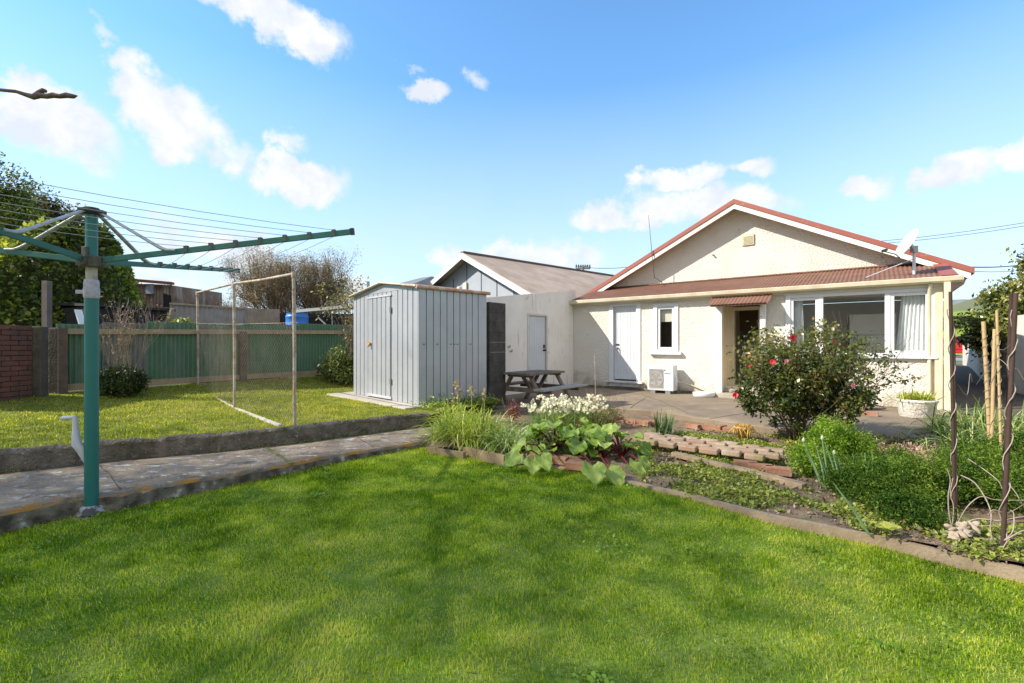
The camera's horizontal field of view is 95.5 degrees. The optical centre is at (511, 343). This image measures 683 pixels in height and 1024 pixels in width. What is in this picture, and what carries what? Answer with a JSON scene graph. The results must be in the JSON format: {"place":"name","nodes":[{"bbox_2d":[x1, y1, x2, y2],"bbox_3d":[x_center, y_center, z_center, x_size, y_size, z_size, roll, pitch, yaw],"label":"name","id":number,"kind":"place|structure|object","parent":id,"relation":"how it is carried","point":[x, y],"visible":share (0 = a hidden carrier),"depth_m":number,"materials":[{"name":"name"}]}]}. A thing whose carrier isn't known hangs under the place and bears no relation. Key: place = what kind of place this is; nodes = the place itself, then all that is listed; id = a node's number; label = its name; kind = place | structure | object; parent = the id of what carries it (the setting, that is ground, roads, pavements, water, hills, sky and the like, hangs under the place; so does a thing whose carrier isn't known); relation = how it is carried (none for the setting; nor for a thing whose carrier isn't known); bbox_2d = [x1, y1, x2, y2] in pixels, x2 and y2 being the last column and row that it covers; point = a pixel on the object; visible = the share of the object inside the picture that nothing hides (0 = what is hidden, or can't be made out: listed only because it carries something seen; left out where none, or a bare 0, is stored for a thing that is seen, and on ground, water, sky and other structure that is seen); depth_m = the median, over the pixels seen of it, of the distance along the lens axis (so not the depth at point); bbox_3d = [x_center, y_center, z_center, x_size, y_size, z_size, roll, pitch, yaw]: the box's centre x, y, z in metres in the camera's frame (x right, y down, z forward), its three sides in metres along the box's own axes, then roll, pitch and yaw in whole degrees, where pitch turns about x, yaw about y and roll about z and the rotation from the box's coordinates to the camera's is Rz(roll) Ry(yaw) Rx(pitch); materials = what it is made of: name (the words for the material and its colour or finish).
{"place":"outdoors","nodes":[
{"label":"outdoors","id":0,"kind":"place"},
{"bbox_2d":[0,246,190,391],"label":"bank","id":1,"kind":"structure","parent":0,"point":[31,304],"depth_m":11.23,"materials":[{"name":"plant"}]},
{"bbox_2d":[0,151,53,229],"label":"green tree","id":2,"kind":"object","parent":1,"relation":"on","point":[10,207],"visible":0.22,"depth_m":14.04,"materials":[{"name":"green plant"}]},
{"bbox_2d":[42,281,51,327],"bbox_3d":[-8.595,-0.327,8.600,0.100,1.654,0.100,0,0,0],"label":"wooden post","id":3,"kind":"object","parent":1,"relation":"on","point":[46,303],"visible":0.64,"depth_m":8.56,"materials":[{"name":"wood"}]},
{"bbox_2d":[0,173,141,291],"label":"dark tree","id":4,"kind":"object","parent":1,"relation":"on","point":[50,206],"visible":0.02,"depth_m":15.43,"materials":[{"name":"green plant"}]},
{"bbox_2d":[0,216,146,327],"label":"ivy","id":5,"kind":"object","parent":1,"relation":"on","point":[110,246],"visible":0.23,"depth_m":11.32,"materials":[{"name":"plant"}]},
{"bbox_2d":[74,309,83,323],"bbox_3d":[-8.066,-0.469,8.700,0.119,0.325,0.140,0,0,0],"label":"white board","id":6,"kind":"object","parent":1,"relation":"on","point":[79,316],"visible":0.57,"depth_m":8.68,"materials":[{"name":"paint"}]},
{"bbox_2d":[54,303,175,323],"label":"dark shed","id":7,"kind":"structure","parent":1,"relation":"on","point":[70,315],"depth_m":11.01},
{"bbox_2d":[135,279,221,308],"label":"rusty shed","id":8,"kind":"structure","parent":1,"relation":"on","point":[159,293],"depth_m":20.37,"materials":[{"name":"metal"}]},
{"bbox_2d":[146,284,153,293],"bbox_3d":[-15.564,-2.343,19.985,0.300,0.420,0.050,0,0,0],"label":"window","id":9,"kind":"structure","parent":8,"relation":"in","point":[149,287],"depth_m":19.96,"materials":[{"name":"grey"}]},
{"bbox_2d":[167,316,195,323],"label":"leafy bush","id":10,"kind":"object","parent":1,"relation":"on","point":[181,319],"visible":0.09,"depth_m":11.53,"materials":[{"name":"green plant"}]},
{"bbox_2d":[169,303,279,324],"bbox_3d":[-8.569,-0.059,13.987,0.469,2.117,2.940,0,0,41],"label":"grey fence","id":11,"kind":"object","parent":1,"relation":"on","point":[211,314],"visible":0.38,"depth_m":14.02,"materials":[{"name":"metal"}]},
{"bbox_2d":[280,305,353,376],"bbox_3d":[-6.355,-0.050,15.668,2.636,2.300,3.099,0,0,-10],"label":"dark carport","id":12,"kind":"object","parent":1,"relation":"on","point":[311,313],"visible":0.17,"depth_m":15.17,"materials":[{"name":"beige"}]},
{"bbox_2d":[0,420,495,513],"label":"path","id":13,"kind":"structure","parent":0,"point":[22,488],"depth_m":4.58,"materials":[{"name":"concrete"}]},
{"bbox_2d":[0,412,430,472],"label":"kerb","id":14,"kind":"structure","parent":13,"relation":"on","point":[36,457],"depth_m":5.18,"materials":[{"name":"concrete"}]},
{"bbox_2d":[264,447,293,463],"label":"moss","id":15,"kind":"object","parent":13,"relation":"on","point":[280,455],"visible":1,"depth_m":5.03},
{"bbox_2d":[0,375,502,454],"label":"lawn","id":16,"kind":"structure","parent":0,"point":[149,419],"depth_m":6.91,"materials":[{"name":"plant"}]},
{"bbox_2d":[0,325,31,401],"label":"brick wall","id":17,"kind":"structure","parent":16,"relation":"on","point":[15,364],"depth_m":7.12,"materials":[{"name":"red"}]},
{"bbox_2d":[30,326,48,396],"bbox_3d":[-7.574,0.365,7.450,0.170,1.270,0.170,0,0,-11],"label":"post","id":18,"kind":"object","parent":16,"relation":"on","point":[40,360],"visible":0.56,"depth_m":7.39,"materials":[{"name":"wood"}]},
{"bbox_2d":[49,328,57,393],"bbox_3d":[-7.586,0.370,7.750,0.150,1.260,0.150,0,0,-9],"label":"post","id":19,"kind":"object","parent":16,"relation":"on","point":[53,360],"visible":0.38,"depth_m":7.68,"materials":[{"name":"concrete"}]},
{"bbox_2d":[99,294,172,397],"bbox_3d":[-6.511,0.052,7.835,1.157,1.734,0.777,0,0,0],"label":"shrub","id":20,"kind":"object","parent":16,"relation":"on","point":[120,381],"visible":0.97,"depth_m":7.76,"materials":[{"name":"green plant"}]},
{"bbox_2d":[56,321,353,393],"bbox_3d":[-5.856,0.205,10.159,0.174,1.390,5.944,0,0,35],"label":"corrugated fence","id":21,"kind":"object","parent":16,"relation":"on","point":[170,355],"visible":0.63,"depth_m":9.45,"materials":[{"name":"metal"}]},
{"bbox_2d":[196,272,297,426],"bbox_3d":[-4.589,0.017,7.677,4.875,2.117,0.242,0,0,45],"label":"netting frame","id":22,"kind":"object","parent":16,"relation":"on","point":[293,277],"visible":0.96,"depth_m":7.14,"materials":[{"name":"metal"}]},
{"bbox_2d":[308,274,368,384],"bbox_3d":[-3.992,-0.320,11.073,1.677,2.632,1.634,0,0,33],"label":"corner shrub","id":23,"kind":"object","parent":16,"relation":"on","point":[338,365],"visible":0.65,"depth_m":10.92,"materials":[{"name":"green plant"}]},
{"bbox_2d":[326,392,496,409],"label":"shed slab","id":24,"kind":"structure","parent":16,"relation":"on","point":[382,401],"depth_m":8.47,"materials":[{"name":"concrete"}]},
{"bbox_2d":[349,282,490,404],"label":"garden shed","id":25,"kind":"structure","parent":24,"relation":"on","point":[413,343],"depth_m":8.41,"materials":[{"name":"metal"}]},
{"bbox_2d":[367,296,391,396],"bbox_3d":[-2.505,0.052,8.737,0.124,1.865,0.867,0,0,-45],"label":"door","id":26,"kind":"structure","parent":25,"relation":"in","point":[379,342],"depth_m":8.72,"materials":[{"name":"grey metal"}]},
{"bbox_2d":[285,313,308,324],"bbox_3d":[-6.462,-0.350,14.000,0.655,1.099,0.655,0,0,0],"label":"barrel","id":27,"kind":"object","parent":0,"point":[302,317],"visible":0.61,"depth_m":13.76,"materials":[{"name":"blue plastic"}]},
{"bbox_2d":[0,445,1023,682],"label":"lawn","id":28,"kind":"structure","parent":0,"point":[441,674],"depth_m":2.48,"materials":[{"name":"plant"}]},
{"bbox_2d":[0,88,77,99],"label":"branch","id":29,"kind":"object","parent":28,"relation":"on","point":[40,93],"visible":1,"depth_m":2.79,"materials":[{"name":"wood"}]},
{"bbox_2d":[0,176,354,517],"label":"rotary clothesline","id":30,"kind":"object","parent":28,"relation":"on","point":[90,260],"visible":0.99,"depth_m":3.70,"materials":[{"name":"green metal"}]},
{"bbox_2d":[0,424,430,535],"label":"kerb weeds","id":31,"kind":"object","parent":28,"relation":"on","point":[390,452],"visible":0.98,"depth_m":5.47,"materials":[{"name":"green plant"}]},
{"bbox_2d":[0,459,950,682],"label":"lawn clover","id":32,"kind":"object","parent":28,"relation":"on","point":[591,679],"visible":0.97,"depth_m":2.85,"materials":[{"name":"plant"}]},
{"bbox_2d":[551,466,1023,582],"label":"garden edging","id":33,"kind":"object","parent":28,"relation":"on","point":[988,567],"visible":0.56,"depth_m":3.18,"materials":[{"name":"concrete"}]},
{"bbox_2d":[0,0,1023,313],"label":"sky","id":34,"kind":"structure","parent":0,"point":[551,132],"materials":[{"name":"blue"}]},
{"bbox_2d":[183,293,1004,423],"bbox_3d":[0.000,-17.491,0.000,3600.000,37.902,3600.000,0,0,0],"label":"ground","id":35,"kind":"structure","parent":0,"point":[965,305],"depth_m":194.20,"materials":[{"name":"plant"}]},
{"bbox_2d":[0,441,419,534],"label":"path edge","id":36,"kind":"object","parent":35,"relation":"on","point":[15,518],"visible":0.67,"depth_m":4.01,"materials":[{"name":"concrete"}]},
{"bbox_2d":[213,244,364,313],"bbox_3d":[-10.302,-2.176,21.787,6.923,5.880,6.855,0,0,0],"label":"bare tree","id":37,"kind":"object","parent":35,"relation":"on","point":[277,294],"visible":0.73,"depth_m":20.97,"materials":[{"name":"brown plant"}]},
{"bbox_2d":[347,276,441,297],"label":"grey house","id":38,"kind":"structure","parent":35,"relation":"on","point":[424,281],"depth_m":21.21,"materials":[{"name":"beige"}]},
{"bbox_2d":[430,251,613,297],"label":"neighbour house","id":39,"kind":"structure","parent":35,"relation":"on","point":[496,276],"depth_m":19.77,"materials":[{"name":"metal"}]},
{"bbox_2d":[486,290,574,394],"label":"outbuilding","id":40,"kind":"structure","parent":35,"relation":"on","point":[539,331],"depth_m":12.13,"materials":[{"name":"paint"}]},
{"bbox_2d":[529,316,545,382],"bbox_3d":[0.655,0.160,12.010,0.110,1.720,0.795,0,0,38],"label":"door","id":41,"kind":"structure","parent":40,"relation":"in","point":[537,349],"depth_m":12.06,"materials":[{"name":"white paint"}]},
{"bbox_2d":[569,199,974,411],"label":"cottage","id":42,"kind":"structure","parent":35,"relation":"on","point":[715,270],"depth_m":11.50,"materials":[{"name":"paint"}]},
{"bbox_2d":[614,306,635,379],"bbox_3d":[3.031,-0.018,12.462,0.655,1.964,0.116,0,0,38],"label":"door","id":43,"kind":"structure","parent":42,"relation":"in","point":[624,316],"depth_m":12.48,"materials":[{"name":"white wood"}]},
{"bbox_2d":[653,303,678,351],"bbox_3d":[3.914,-0.399,11.790,0.635,1.222,0.148,0,0,38],"label":"window frame","id":44,"kind":"structure","parent":42,"relation":"in","point":[664,312],"depth_m":11.81,"materials":[{"name":"white wood"}]},
{"bbox_2d":[739,306,758,379],"bbox_3d":[6.709,-0.010,13.161,1.439,2.060,0.500,0,0,38],"label":"door","id":45,"kind":"structure","parent":42,"relation":"in","point":[748,319],"depth_m":12.99,"materials":[{"name":"brown"}]},
{"bbox_2d":[794,301,803,349],"bbox_3d":[6.204,-0.372,10.125,0.280,1.275,0.060,0,0,38],"label":"curtain","id":46,"kind":"object","parent":42,"relation":"hanging from","point":[798,314],"visible":0.34,"depth_m":10.11,"materials":[{"name":"fabric"}]},
{"bbox_2d":[784,286,937,358],"bbox_3d":[6.910,-0.393,9.376,2.476,1.365,0.165,0,0,38],"label":"window frame","id":47,"kind":"structure","parent":42,"relation":"in","point":[889,293],"depth_m":9.03,"materials":[{"name":"white wood"}]},
{"bbox_2d":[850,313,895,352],"bbox_3d":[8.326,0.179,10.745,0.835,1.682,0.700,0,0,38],"label":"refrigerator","id":48,"kind":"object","parent":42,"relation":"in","point":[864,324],"visible":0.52,"depth_m":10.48,"materials":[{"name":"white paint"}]},
{"bbox_2d":[866,229,918,277],"bbox_3d":[7.465,-1.764,9.161,0.813,0.888,0.514,0,0,40],"label":"satellite dish","id":49,"kind":"object","parent":42,"relation":"on","point":[906,243],"visible":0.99,"depth_m":9.06,"materials":[{"name":"metal"}]},
{"bbox_2d":[896,295,924,353],"bbox_3d":[7.740,-0.372,8.917,0.605,1.275,0.060,0,0,38],"label":"curtain","id":50,"kind":"object","parent":42,"relation":"hanging from","point":[912,316],"visible":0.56,"depth_m":8.95,"materials":[{"name":"fabric"}]},
{"bbox_2d":[955,244,1023,374],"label":"camellia tree","id":51,"kind":"object","parent":35,"relation":"on","point":[993,299],"visible":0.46,"depth_m":12.94,"materials":[{"name":"green plant"}]},
{"bbox_2d":[634,432,784,461],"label":"brick path","id":52,"kind":"structure","parent":0,"point":[724,448],"depth_m":5.36,"materials":[{"name":"brick"}]},
{"bbox_2d":[429,411,1023,562],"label":"garden soil","id":53,"kind":"structure","parent":0,"point":[981,510],"depth_m":4.39,"materials":[{"name":"soil"}]},
{"bbox_2d":[427,447,465,458],"bbox_3d":[-0.771,1.305,5.390,0.533,0.150,0.068,0,0,31],"label":"garden edging","id":54,"kind":"object","parent":53,"relation":"on","point":[451,453],"visible":0.5,"depth_m":5.34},
{"bbox_2d":[410,391,504,422],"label":"flowering plant","id":55,"kind":"object","parent":53,"relation":"on","point":[464,400],"visible":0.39,"depth_m":8.12,"materials":[{"name":"plant"}]},
{"bbox_2d":[408,379,522,460],"bbox_3d":[-0.647,1.079,6.227,1.917,1.084,2.433,0,0,0],"label":"strap leaved clump","id":56,"kind":"object","parent":53,"relation":"on","point":[449,423],"visible":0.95,"depth_m":5.81,"materials":[{"name":"green"}]},
{"bbox_2d":[463,447,504,465],"bbox_3d":[-0.312,1.285,5.178,0.625,0.170,0.049,0,0,41],"label":"garden edging","id":57,"kind":"object","parent":53,"relation":"on","point":[495,458],"visible":0.54,"depth_m":5.12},
{"bbox_2d":[454,411,562,458],"bbox_3d":[0.036,1.195,5.808,1.732,0.630,1.902,0,0,0],"label":"arching clump","id":58,"kind":"object","parent":53,"relation":"on","point":[514,436],"visible":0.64,"depth_m":5.54,"materials":[{"name":"plant"}]},
{"bbox_2d":[502,398,522,425],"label":"red leaved plant","id":59,"kind":"object","parent":53,"relation":"on","point":[513,412],"visible":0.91,"depth_m":7.20,"materials":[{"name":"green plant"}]},
{"bbox_2d":[552,455,568,465],"bbox_3d":[0.491,1.262,5.035,0.225,0.075,0.108,0,0,26],"label":"brick","id":60,"kind":"object","parent":53,"relation":"on","point":[558,460],"visible":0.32,"depth_m":4.98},
{"bbox_2d":[518,393,618,434],"bbox_3d":[0.914,1.081,7.279,1.417,0.550,2.071,0,0,17],"label":"white flower clump","id":61,"kind":"object","parent":53,"relation":"on","point":[570,417],"visible":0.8,"depth_m":7.21,"materials":[{"name":"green plant"}]},
{"bbox_2d":[565,460,588,470],"bbox_3d":[0.670,1.262,4.800,0.225,0.075,0.108,0,0,27],"label":"brick","id":62,"kind":"object","parent":53,"relation":"on","point":[573,465],"visible":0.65,"depth_m":4.77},
{"bbox_2d":[504,414,651,486],"bbox_3d":[0.790,1.128,5.221,1.557,0.515,1.780,0,0,34],"label":"rhubarb","id":63,"kind":"object","parent":53,"relation":"on","point":[588,435],"visible":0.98,"depth_m":5.13,"materials":[{"name":"green plant"}]},
{"bbox_2d":[577,388,628,425],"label":"twiggy herb","id":64,"kind":"object","parent":53,"relation":"on","point":[605,415],"visible":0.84,"depth_m":7.26,"materials":[{"name":"green"}]},
{"bbox_2d":[631,405,698,435],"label":"dark strap plant","id":65,"kind":"object","parent":53,"relation":"on","point":[662,428],"visible":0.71,"depth_m":6.58,"materials":[{"name":"plant"}]},
{"bbox_2d":[685,423,700,429],"bbox_3d":[2.802,1.277,7.175,0.108,0.075,0.225,0,0,-30],"label":"brick","id":66,"kind":"object","parent":53,"relation":"on","point":[692,426],"visible":0.97,"depth_m":7.13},
{"bbox_2d":[635,445,765,462],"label":"path moss","id":67,"kind":"object","parent":53,"relation":"on","point":[703,456],"visible":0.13,"depth_m":5.35,"materials":[{"name":"green plant"}]},
{"bbox_2d":[671,451,806,489],"bbox_3d":[2.242,1.280,4.769,0.109,0.070,1.399,0,0,-34],"label":"timber plank","id":68,"kind":"object","parent":53,"relation":"on","point":[768,476],"visible":0.88,"depth_m":4.61,"materials":[{"name":"wood"}]},
{"bbox_2d":[728,423,758,438],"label":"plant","id":69,"kind":"object","parent":53,"relation":"on","point":[742,431],"visible":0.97,"depth_m":6.26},
{"bbox_2d":[734,459,757,467],"bbox_3d":[2.451,1.272,4.883,0.225,0.075,0.108,0,0,23],"label":"brick","id":70,"kind":"object","parent":53,"relation":"on","point":[744,463],"visible":0.53,"depth_m":4.86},
{"bbox_2d":[748,462,771,471],"bbox_3d":[2.541,1.272,4.760,0.225,0.075,0.108,0,0,24],"label":"brick","id":71,"kind":"object","parent":53,"relation":"on","point":[758,466],"visible":0.52,"depth_m":4.74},
{"bbox_2d":[766,465,791,476],"bbox_3d":[2.658,1.272,4.642,0.225,0.075,0.108,0,0,23],"label":"brick","id":72,"kind":"object","parent":53,"relation":"on","point":[781,471],"visible":0.86,"depth_m":4.60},
{"bbox_2d":[631,428,1023,562],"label":"dead leaves","id":73,"kind":"object","parent":53,"relation":"on","point":[845,522],"visible":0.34,"depth_m":4.13,"materials":[{"name":"plant"}]},
{"bbox_2d":[726,300,929,441],"bbox_3d":[3.964,0.425,6.019,2.189,1.881,2.365,0,0,39],"label":"rose bush","id":74,"kind":"object","parent":53,"relation":"on","point":[800,387],"visible":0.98,"depth_m":5.98,"materials":[{"name":"green plant"}]},
{"bbox_2d":[632,428,1023,561],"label":"garden weeds","id":75,"kind":"object","parent":53,"relation":"on","point":[713,473],"visible":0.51,"depth_m":3.97,"materials":[{"name":"green plant"}]},
{"bbox_2d":[778,412,890,475],"bbox_3d":[3.299,1.035,4.962,1.429,0.600,0.740,0,0,-25],"label":"bright feathery shrub","id":76,"kind":"object","parent":53,"relation":"on","point":[837,438],"visible":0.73,"depth_m":4.90,"materials":[{"name":"green plant"}]},
{"bbox_2d":[802,435,872,534],"bbox_3d":[2.668,1.061,3.861,0.513,0.488,1.669,0,0,39],"label":"onion plant","id":77,"kind":"object","parent":53,"relation":"on","point":[843,496],"visible":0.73,"depth_m":4.16,"materials":[{"name":"green plant"}]},
{"bbox_2d":[870,520,902,530],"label":"yellow leaf weed","id":78,"kind":"object","parent":53,"relation":"on","point":[884,525],"visible":1,"depth_m":3.19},
{"bbox_2d":[865,432,946,445],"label":"edge weeds","id":79,"kind":"object","parent":53,"relation":"on","point":[912,440],"visible":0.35,"depth_m":5.95,"materials":[{"name":"plant"}]},
{"bbox_2d":[799,423,1023,534],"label":"feathery hedge","id":80,"kind":"object","parent":53,"relation":"on","point":[881,483],"visible":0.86,"depth_m":3.78,"materials":[{"name":"green"}]},
{"bbox_2d":[875,441,949,466],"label":"wood chips","id":81,"kind":"object","parent":53,"relation":"on","point":[914,447],"visible":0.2,"depth_m":5.57,"materials":[{"name":"wood"}]},
{"bbox_2d":[947,291,958,523],"bbox_3d":[3.125,0.523,3.300,0.071,1.781,0.044,0,0,0],"label":"metal pole","id":82,"kind":"object","parent":53,"relation":"on","point":[953,401],"visible":0.93,"depth_m":3.29,"materials":[{"name":"metal"}]},
{"bbox_2d":[883,394,1023,438],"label":"strap leaved clump","id":83,"kind":"object","parent":53,"relation":"on","point":[961,420],"visible":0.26,"depth_m":6.31,"materials":[{"name":"plant"}]},
{"bbox_2d":[953,323,957,517],"bbox_3d":[3.215,0.593,3.375,0.103,1.487,0.016,0,0,-35],"label":"metal pole","id":84,"kind":"object","parent":53,"relation":"on","point":[955,413],"visible":0.34,"depth_m":3.37,"materials":[{"name":"metal"}]},
{"bbox_2d":[900,410,1023,455],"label":"strap leaved clump","id":85,"kind":"object","parent":53,"relation":"on","point":[944,440],"visible":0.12,"depth_m":5.42,"materials":[{"name":"plant"}]},
{"bbox_2d":[933,521,996,544],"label":"rocks","id":86,"kind":"object","parent":53,"relation":"on","point":[962,530],"visible":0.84,"depth_m":3.06,"materials":[{"name":"white stone"}]},
{"bbox_2d":[928,401,1023,437],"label":"strap leaved clump","id":87,"kind":"object","parent":53,"relation":"on","point":[1019,424],"visible":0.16,"depth_m":6.22,"materials":[{"name":"plant"}]},
{"bbox_2d":[947,345,1023,540],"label":"dead vine","id":88,"kind":"object","parent":53,"relation":"on","point":[990,525],"visible":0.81,"depth_m":3.13,"materials":[{"name":"plant"}]},
{"bbox_2d":[981,321,990,438],"bbox_3d":[5.106,0.549,5.000,0.123,1.570,0.056,0,0,0],"label":"bamboo stake","id":89,"kind":"object","parent":53,"relation":"on","point":[985,365],"visible":0.81,"depth_m":4.99,"materials":[{"name":"wood"}]},
{"bbox_2d":[989,329,996,437],"bbox_3d":[5.058,0.640,4.901,0.081,1.584,0.050,0,0,0],"label":"bamboo stake","id":90,"kind":"object","parent":53,"relation":"on","point":[992,385],"visible":0.66,"depth_m":4.89,"materials":[{"name":"wood"}]},
{"bbox_2d":[995,310,1002,447],"bbox_3d":[4.714,0.566,4.500,0.083,1.773,0.041,0,0,0],"label":"bamboo stake","id":91,"kind":"object","parent":53,"relation":"on","point":[1000,415],"visible":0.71,"depth_m":4.49,"materials":[{"name":"wood"}]},
{"bbox_2d":[1001,293,1012,514],"bbox_3d":[3.619,0.478,3.400,0.025,1.672,0.275,0,0,37],"label":"metal pole","id":92,"kind":"object","parent":53,"relation":"on","point":[1009,334],"visible":0.38,"depth_m":3.37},
{"bbox_2d":[999,293,1018,562],"bbox_3d":[3.125,0.545,2.928,0.254,1.736,0.050,0,0,-26],"label":"metal pole","id":93,"kind":"object","parent":53,"relation":"on","point":[1008,418],"visible":0.9,"depth_m":2.92,"materials":[{"name":"metal"}]},
{"bbox_2d":[451,387,1019,444],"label":"patio","id":94,"kind":"structure","parent":0,"point":[701,410],"depth_m":8.51,"materials":[{"name":"concrete"}]},
{"bbox_2d":[486,302,507,406],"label":"block pier","id":95,"kind":"structure","parent":94,"relation":"on","point":[495,347],"depth_m":9.13,"materials":[{"name":"grey"}]},
{"bbox_2d":[503,370,587,402],"bbox_3d":[0.474,0.919,9.558,1.580,0.682,1.620,0,0,38],"label":"picnic table","id":96,"kind":"object","parent":94,"relation":"on","point":[538,389],"visible":0.82,"depth_m":9.31,"materials":[{"name":"wood"}]},
{"bbox_2d":[648,364,707,393],"bbox_3d":[4.042,0.881,11.323,1.431,0.697,0.356,0,0,34],"label":"heat pump","id":97,"kind":"object","parent":94,"relation":"on","point":[663,378],"visible":0.98,"depth_m":11.38,"materials":[{"name":"grey"}]},
{"bbox_2d":[693,391,714,397],"bbox_3d":[4.404,1.174,10.675,0.500,0.112,0.310,0,0,0],"label":"basin","id":98,"kind":"object","parent":94,"relation":"on","point":[703,394],"visible":1,"depth_m":10.55,"materials":[{"name":"ceramic"}]},
{"bbox_2d":[884,388,945,418],"bbox_3d":[6.758,0.975,7.735,0.803,0.509,0.768,0,0,0],"label":"planter pot","id":99,"kind":"object","parent":94,"relation":"on","point":[909,403],"visible":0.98,"depth_m":7.64,"materials":[{"name":"stone"}]},
{"bbox_2d":[943,356,962,360],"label":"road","id":100,"kind":"structure","parent":0,"point":[959,358],"depth_m":28.91,"materials":[{"name":"asphalt"}]},
{"bbox_2d":[943,337,963,355],"bbox_3d":[30.078,0.236,31.012,4.280,1.400,1.700,0,0,37],"label":"parked car","id":101,"kind":"object","parent":100,"relation":"on","point":[959,349],"visible":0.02,"depth_m":30.58,"materials":[{"name":"red metal"}]},
{"bbox_2d":[943,311,989,355],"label":"roadside bank","id":102,"kind":"structure","parent":0,"point":[957,329],"depth_m":40.59,"materials":[{"name":"green plant"}]},
{"bbox_2d":[943,314,975,328],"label":"roadside scrub","id":103,"kind":"object","parent":102,"relation":"on","point":[956,321],"visible":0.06,"depth_m":40.32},
{"bbox_2d":[943,364,1023,418],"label":"side path","id":104,"kind":"structure","parent":0,"point":[963,374],"depth_m":11.14,"materials":[{"name":"concrete"}]},
{"bbox_2d":[963,343,995,384],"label":"curved wall","id":105,"kind":"structure","parent":104,"relation":"on","point":[975,364],"depth_m":16.89,"materials":[{"name":"paint"}]},
{"bbox_2d":[996,342,1013,391],"bbox_3d":[13.151,0.580,12.449,0.061,1.250,2.177,0,0,38],"label":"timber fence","id":106,"kind":"object","parent":104,"relation":"on","point":[1003,355],"visible":0.26,"depth_m":12.48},
{"bbox_2d":[1014,315,1023,393],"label":"boundary wall","id":107,"kind":"structure","parent":104,"relation":"on","point":[1019,366],"depth_m":11.15,"materials":[{"name":"paint"}]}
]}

